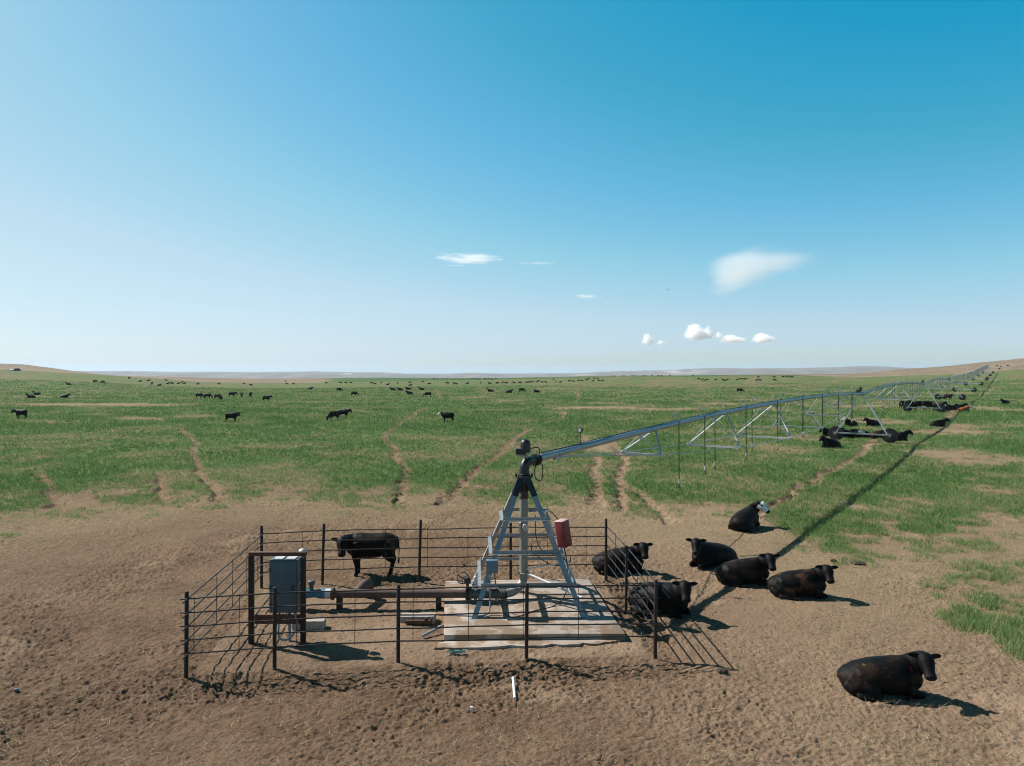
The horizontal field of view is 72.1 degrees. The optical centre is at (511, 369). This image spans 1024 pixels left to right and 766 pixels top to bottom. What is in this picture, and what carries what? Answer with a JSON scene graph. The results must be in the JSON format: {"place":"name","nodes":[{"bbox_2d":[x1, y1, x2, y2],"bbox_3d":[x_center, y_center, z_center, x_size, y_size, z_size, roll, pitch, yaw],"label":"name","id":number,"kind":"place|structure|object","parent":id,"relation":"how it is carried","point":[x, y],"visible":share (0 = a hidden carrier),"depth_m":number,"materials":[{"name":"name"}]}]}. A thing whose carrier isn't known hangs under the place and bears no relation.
{"place":"outdoors","nodes":[
{"label":"outdoors","id":0,"kind":"place"},
{"bbox_2d":[78,366,909,378],"bbox_3d":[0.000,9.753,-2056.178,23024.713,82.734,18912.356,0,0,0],"label":"distant hills","id":1,"kind":"structure","parent":0,"point":[699,371],"depth_m":4728.21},
{"bbox_2d":[0,370,1023,765],"bbox_3d":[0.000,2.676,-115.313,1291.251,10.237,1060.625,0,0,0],"label":"ground","id":2,"kind":"structure","parent":0,"point":[194,560],"depth_m":16.62,"materials":[{"name":"soil"}]},
{"bbox_2d":[11,409,27,418],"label":"cow","id":3,"kind":"object","parent":2,"relation":"on","point":[19,412],"visible":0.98,"depth_m":86.67},
{"bbox_2d":[25,393,35,397],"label":"cow","id":4,"kind":"object","parent":2,"relation":"on","point":[30,396],"visible":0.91,"depth_m":148.73},
{"bbox_2d":[60,393,70,397],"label":"cow","id":5,"kind":"object","parent":2,"relation":"on","point":[65,395],"visible":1,"depth_m":150.17},
{"bbox_2d":[204,393,212,397],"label":"cow","id":6,"kind":"object","parent":2,"relation":"on","point":[207,394],"visible":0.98,"depth_m":147.16},
{"bbox_2d":[225,412,240,421],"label":"cow","id":7,"kind":"object","parent":2,"relation":"on","point":[233,415],"visible":0.97,"depth_m":80.85},
{"bbox_2d":[262,395,272,400],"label":"cow","id":8,"kind":"object","parent":2,"relation":"on","point":[266,397],"visible":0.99,"depth_m":133.92},
{"bbox_2d":[248,548,306,644],"bbox_3d":[-5.171,5.070,15.584,1.273,2.160,0.545,0,0,0],"label":"pump control panel","id":9,"kind":"object","parent":2,"relation":"on","point":[287,571],"visible":0.86,"depth_m":15.47,"materials":[{"name":"grey metal"}]},
{"bbox_2d":[292,618,325,629],"bbox_3d":[-4.722,5.959,16.406,0.732,0.282,0.258,0,0,-3],"label":"concrete block","id":10,"kind":"object","parent":2,"relation":"on","point":[317,624],"depth_m":16.29,"materials":[{"name":"beige concrete"}]},
{"bbox_2d":[326,411,338,420],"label":"cow","id":11,"kind":"object","parent":2,"relation":"on","point":[331,414],"visible":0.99,"depth_m":83.32},
{"bbox_2d":[338,409,351,415],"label":"cow","id":12,"kind":"object","parent":2,"relation":"on","point":[344,411],"visible":0.91,"depth_m":87.84},
{"bbox_2d":[331,532,399,576],"bbox_3d":[-4.313,5.407,20.580,1.955,1.259,0.935,0,0,-24],"label":"cow","id":13,"kind":"object","parent":2,"relation":"on","point":[367,544],"visible":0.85,"depth_m":20.42},
{"bbox_2d":[306,572,504,609],"bbox_3d":[-3.144,5.649,18.185,5.959,1.133,1.200,0,0,0],"label":"supply pipeline","id":14,"kind":"object","parent":2,"relation":"on","point":[437,594],"visible":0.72,"depth_m":17.66,"materials":[{"name":"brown metal"}]},
{"bbox_2d":[400,613,435,623],"bbox_3d":[-2.247,5.974,16.820,0.848,0.252,0.298,0,0,0],"label":"concrete block","id":15,"kind":"object","parent":2,"relation":"on","point":[403,619],"depth_m":16.69,"materials":[{"name":"grey concrete"}]},
{"bbox_2d":[405,617,431,623],"bbox_3d":[-2.197,5.910,16.600,0.625,0.140,0.100,0,0,0],"label":"steel channel","id":16,"kind":"object","parent":2,"relation":"on","point":[425,621],"visible":1,"depth_m":16.57,"materials":[{"name":"brown metal"}]},
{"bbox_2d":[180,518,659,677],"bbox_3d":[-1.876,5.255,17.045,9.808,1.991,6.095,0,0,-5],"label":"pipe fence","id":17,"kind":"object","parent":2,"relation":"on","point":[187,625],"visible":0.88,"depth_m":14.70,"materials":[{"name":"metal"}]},
{"bbox_2d":[421,624,443,636],"bbox_3d":[-1.800,5.925,16.000,0.618,0.155,0.066,0,0,-44],"label":"plastic pipe","id":18,"kind":"object","parent":2,"relation":"on","point":[429,632],"visible":0.95,"depth_m":15.94,"materials":[{"name":"grey plastic"}]},
{"bbox_2d":[437,412,453,421],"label":"cow","id":19,"kind":"object","parent":2,"relation":"on","point":[444,415],"visible":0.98,"depth_m":80.87},
{"bbox_2d":[447,649,465,653],"bbox_3d":[-1.178,5.961,14.897,0.395,0.050,0.149,0,0,0],"label":"twine tangle","id":20,"kind":"object","parent":2,"relation":"on","point":[460,651],"visible":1,"depth_m":14.86,"materials":[{"name":"teal plastic"}]},
{"bbox_2d":[0,428,1023,660],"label":"grass","id":21,"kind":"structure","parent":2,"relation":"on","point":[1010,632],"depth_m":39.50,"materials":[{"name":"green plant"}]},
{"bbox_2d":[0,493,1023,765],"bbox_3d":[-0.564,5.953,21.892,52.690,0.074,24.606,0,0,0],"label":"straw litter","id":22,"kind":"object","parent":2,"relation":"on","point":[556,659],"visible":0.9,"depth_m":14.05,"materials":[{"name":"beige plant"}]},
{"bbox_2d":[511,676,515,699],"bbox_3d":[0.036,5.957,13.191,0.066,0.078,0.802,0,0,-2],"label":"pvc pipe","id":23,"kind":"object","parent":2,"relation":"on","point":[513,687],"visible":1,"depth_m":13.16,"materials":[{"name":"white plastic"}]},
{"bbox_2d":[434,578,624,649],"bbox_3d":[0.287,6.069,17.423,4.206,0.462,4.428,0,0,-4],"label":"concrete pad","id":24,"kind":"object","parent":2,"relation":"on","point":[459,633],"visible":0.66,"depth_m":16.34,"materials":[{"name":"beige concrete"}]},
{"bbox_2d":[439,439,588,619],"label":"pivot tower","id":25,"kind":"structure","parent":24,"relation":"on","point":[523,485],"depth_m":17.65,"materials":[{"name":"metal"}]},
{"bbox_2d":[539,388,861,487],"bbox_3d":[14.884,2.879,38.636,2.810,3.252,49.187,0,0,35],"label":"irrigation span","id":26,"kind":"object","parent":25,"relation":"attached to","point":[558,454],"visible":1,"depth_m":29.05,"materials":[{"name":"metal"}]},
{"bbox_2d":[592,542,652,575],"bbox_3d":[3.288,5.560,20.987,1.803,0.966,1.059,0,0,4],"label":"cow","id":27,"kind":"object","parent":2,"relation":"on","point":[640,550],"visible":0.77,"depth_m":20.75},
{"bbox_2d":[627,580,697,618],"bbox_3d":[3.757,5.554,17.507,1.886,0.980,1.003,0,0,42],"label":"cow","id":28,"kind":"object","parent":2,"relation":"on","point":[674,600],"visible":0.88,"depth_m":17.15},
{"bbox_2d":[686,538,738,569],"bbox_3d":[6.073,5.544,21.624,1.904,0.999,1.015,0,0,-25],"label":"cow","id":29,"kind":"object","parent":2,"relation":"on","point":[705,555],"visible":0.84,"depth_m":21.27},
{"bbox_2d":[717,668,727,673],"bbox_3d":[4.186,5.965,13.979,0.218,0.078,0.152,0,0,0],"label":"cow pat","id":30,"kind":"object","parent":2,"relation":"on","point":[722,670],"visible":1,"depth_m":13.94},
{"bbox_2d":[714,553,779,587],"bbox_3d":[6.625,5.571,19.861,1.767,0.945,0.954,0,0,13],"label":"cow","id":31,"kind":"object","parent":2,"relation":"on","point":[738,572],"visible":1,"depth_m":19.61},
{"bbox_2d":[728,500,769,532],"bbox_3d":[8.982,5.534,26.794,1.906,1.020,1.033,0,0,-39],"label":"cow","id":32,"kind":"object","parent":2,"relation":"on","point":[745,519],"visible":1,"depth_m":26.40},
{"bbox_2d":[767,564,837,600],"bbox_3d":[7.722,5.571,18.745,1.775,0.945,0.953,0,0,17],"label":"cow","id":33,"kind":"object","parent":2,"relation":"on","point":[789,585],"visible":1,"depth_m":18.50},
{"bbox_2d":[819,428,828,435],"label":"cow","id":34,"kind":"object","parent":2,"relation":"on","point":[825,431],"visible":0.47,"depth_m":63.97},
{"bbox_2d":[818,436,840,447],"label":"cow","id":35,"kind":"object","parent":2,"relation":"on","point":[828,442],"visible":0.96,"depth_m":54.27},
{"bbox_2d":[841,427,855,437],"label":"cow","id":36,"kind":"object","parent":2,"relation":"on","point":[849,435],"visible":0.61,"depth_m":62.12},
{"bbox_2d":[842,417,857,426],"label":"cow","id":37,"kind":"object","parent":2,"relation":"on","point":[848,422],"visible":0.72,"depth_m":75.02},
{"bbox_2d":[850,560,865,564],"bbox_3d":[10.723,5.964,21.832,0.424,0.080,0.341,0,0,0],"label":"cow pat","id":38,"kind":"object","parent":2,"relation":"on","point":[855,562],"visible":1,"depth_m":21.73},
{"bbox_2d":[850,429,869,437],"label":"cow","id":39,"kind":"object","parent":2,"relation":"on","point":[857,435],"visible":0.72,"depth_m":62.27},
{"bbox_2d":[828,387,898,442],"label":"drive tower","id":40,"kind":"structure","parent":2,"relation":"on","point":[890,435],"depth_m":58.88,"materials":[{"name":"metal"}]},
{"bbox_2d":[863,417,879,425],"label":"cow","id":41,"kind":"object","parent":2,"relation":"on","point":[870,422],"visible":0.84,"depth_m":75.09},
{"bbox_2d":[869,430,883,438],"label":"cow","id":42,"kind":"object","parent":2,"relation":"on","point":[876,436],"visible":0.61,"depth_m":61.75},
{"bbox_2d":[837,650,941,703],"bbox_3d":[6.985,5.581,13.083,1.726,0.923,0.933,0,0,17],"label":"cow","id":43,"kind":"object","parent":2,"relation":"on","point":[873,678],"visible":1,"depth_m":12.85},
{"bbox_2d":[897,430,913,440],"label":"cow","id":44,"kind":"object","parent":2,"relation":"on","point":[903,435],"visible":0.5,"depth_m":59.68},
{"bbox_2d":[904,401,914,409],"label":"cow","id":45,"kind":"object","parent":2,"relation":"on","point":[912,403],"visible":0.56,"depth_m":104.51},
{"bbox_2d":[913,401,925,409],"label":"cow","id":46,"kind":"object","parent":2,"relation":"on","point":[918,403],"visible":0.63,"depth_m":104.58},
{"bbox_2d":[903,380,945,412],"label":"drive tower","id":47,"kind":"structure","parent":2,"relation":"on","point":[941,408],"depth_m":99.67,"materials":[{"name":"metal"}]},
{"bbox_2d":[863,379,924,411],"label":"irrigation span","id":48,"kind":"object","parent":47,"relation":"attached to","point":[892,385],"visible":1,"depth_m":75.99,"materials":[{"name":"metal"}]},
{"bbox_2d":[922,401,935,410],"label":"cow","id":49,"kind":"object","parent":2,"relation":"on","point":[928,404],"visible":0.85,"depth_m":103.36},
{"bbox_2d":[929,418,950,426],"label":"cow","id":50,"kind":"object","parent":2,"relation":"on","point":[939,423],"visible":0.94,"depth_m":74.44},
{"bbox_2d":[932,401,947,409],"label":"cow","id":51,"kind":"object","parent":2,"relation":"on","point":[934,404],"visible":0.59,"depth_m":102.23},
{"bbox_2d":[944,394,953,399],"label":"cow","id":52,"kind":"object","parent":2,"relation":"on","point":[949,396],"visible":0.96,"depth_m":138.58},
{"bbox_2d":[935,377,965,399],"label":"drive tower","id":53,"kind":"structure","parent":2,"relation":"on","point":[961,396],"depth_m":140.54,"materials":[{"name":"metal"}]},
{"bbox_2d":[923,376,951,394],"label":"irrigation span","id":54,"kind":"object","parent":53,"relation":"attached to","point":[932,380],"visible":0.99,"depth_m":117.95,"materials":[{"name":"metal"}]},
{"bbox_2d":[949,404,958,409],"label":"cow","id":55,"kind":"object","parent":2,"relation":"on","point":[953,407],"visible":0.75,"depth_m":105.77},
{"bbox_2d":[957,403,967,408],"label":"cow","id":56,"kind":"object","parent":2,"relation":"on","point":[962,405],"visible":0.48,"depth_m":108.29},
{"bbox_2d":[952,375,976,391],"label":"drive tower","id":57,"kind":"structure","parent":2,"relation":"on","point":[973,389],"depth_m":181.18,"materials":[{"name":"metal"}]},
{"bbox_2d":[950,374,964,384],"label":"irrigation span","id":58,"kind":"object","parent":57,"relation":"attached to","point":[962,378],"visible":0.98,"depth_m":158.46,"materials":[{"name":"metal"}]},
{"bbox_2d":[958,405,972,411],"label":"cow","id":59,"kind":"object","parent":2,"relation":"on","point":[965,408],"visible":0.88,"depth_m":101.61},
{"bbox_2d":[964,371,983,385],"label":"drive tower","id":60,"kind":"structure","parent":2,"relation":"on","point":[979,383],"depth_m":222.08,"materials":[{"name":"metal"}]},
{"bbox_2d":[1000,399,1009,403],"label":"cow","id":61,"kind":"object","parent":2,"relation":"on","point":[1004,401],"visible":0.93,"depth_m":124.64},
{"bbox_2d":[0,379,1023,430],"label":"grass","id":62,"kind":"structure","parent":0,"point":[279,420],"depth_m":105.09,"materials":[{"name":"green plant"}]},
{"bbox_2d":[0,358,1023,382],"bbox_3d":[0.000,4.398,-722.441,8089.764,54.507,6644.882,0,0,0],"label":"scrubland","id":63,"kind":"structure","parent":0,"point":[1015,364],"depth_m":551.02,"materials":[{"name":"green plant"}]},
{"bbox_2d":[0,0,1023,373],"label":"sky","id":64,"kind":"structure","parent":0,"point":[387,186],"materials":[{"name":"blue"}]},
{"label":"drive tower","id":65,"kind":"object","parent":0,"visible":0},
{"bbox_2d":[972,368,981,376],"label":"irrigation span","id":66,"kind":"object","parent":65,"relation":"attached to","point":[978,371],"visible":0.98,"depth_m":240.95,"materials":[{"name":"metal"}]}
]}

